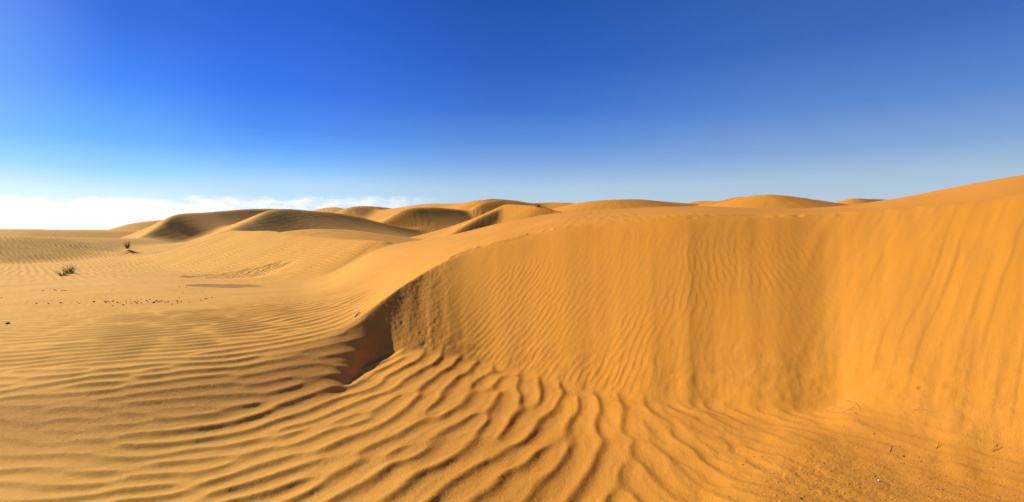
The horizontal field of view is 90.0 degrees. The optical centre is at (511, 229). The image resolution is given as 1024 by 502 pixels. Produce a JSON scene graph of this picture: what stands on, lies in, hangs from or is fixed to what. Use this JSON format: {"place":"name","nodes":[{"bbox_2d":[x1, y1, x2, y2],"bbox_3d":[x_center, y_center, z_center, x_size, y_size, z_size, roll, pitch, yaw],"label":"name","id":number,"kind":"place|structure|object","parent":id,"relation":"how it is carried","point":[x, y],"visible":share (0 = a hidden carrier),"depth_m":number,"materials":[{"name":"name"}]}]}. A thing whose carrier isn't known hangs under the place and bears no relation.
{"place":"outdoors","nodes":[
{"label":"outdoors","id":0,"kind":"place"},
{"bbox_2d":[0,175,1023,501],"bbox_3d":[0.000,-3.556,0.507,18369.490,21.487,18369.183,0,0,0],"label":"ground","id":1,"kind":"structure","parent":0,"point":[590,351],"depth_m":5.99,"materials":[{"name":"orange sand"}]},
{"bbox_2d":[54,268,70,275],"bbox_3d":[-18.553,1.760,21.041,0.863,0.360,0.996,0,0,0],"label":"grass tuft","id":2,"kind":"object","parent":1,"relation":"on","point":[64,274],"visible":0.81,"depth_m":21.05,"materials":[{"name":"plant"}]},
{"bbox_2d":[62,264,82,273],"bbox_3d":[-19.459,1.720,22.618,1.188,0.513,1.100,0,0,40],"label":"grass tuft","id":3,"kind":"object","parent":1,"relation":"on","point":[71,271],"visible":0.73,"depth_m":22.47,"materials":[{"name":"plant"}]},
{"bbox_2d":[0,0,1023,229],"label":"sky","id":4,"kind":"structure","parent":0,"point":[114,113],"materials":[{"name":"blue"}]},
{"bbox_2d":[824,399,858,411],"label":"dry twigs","id":5,"kind":"object","parent":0,"point":[848,407],"visible":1,"depth_m":4.91,"materials":[{"name":"plant"}]}
]}

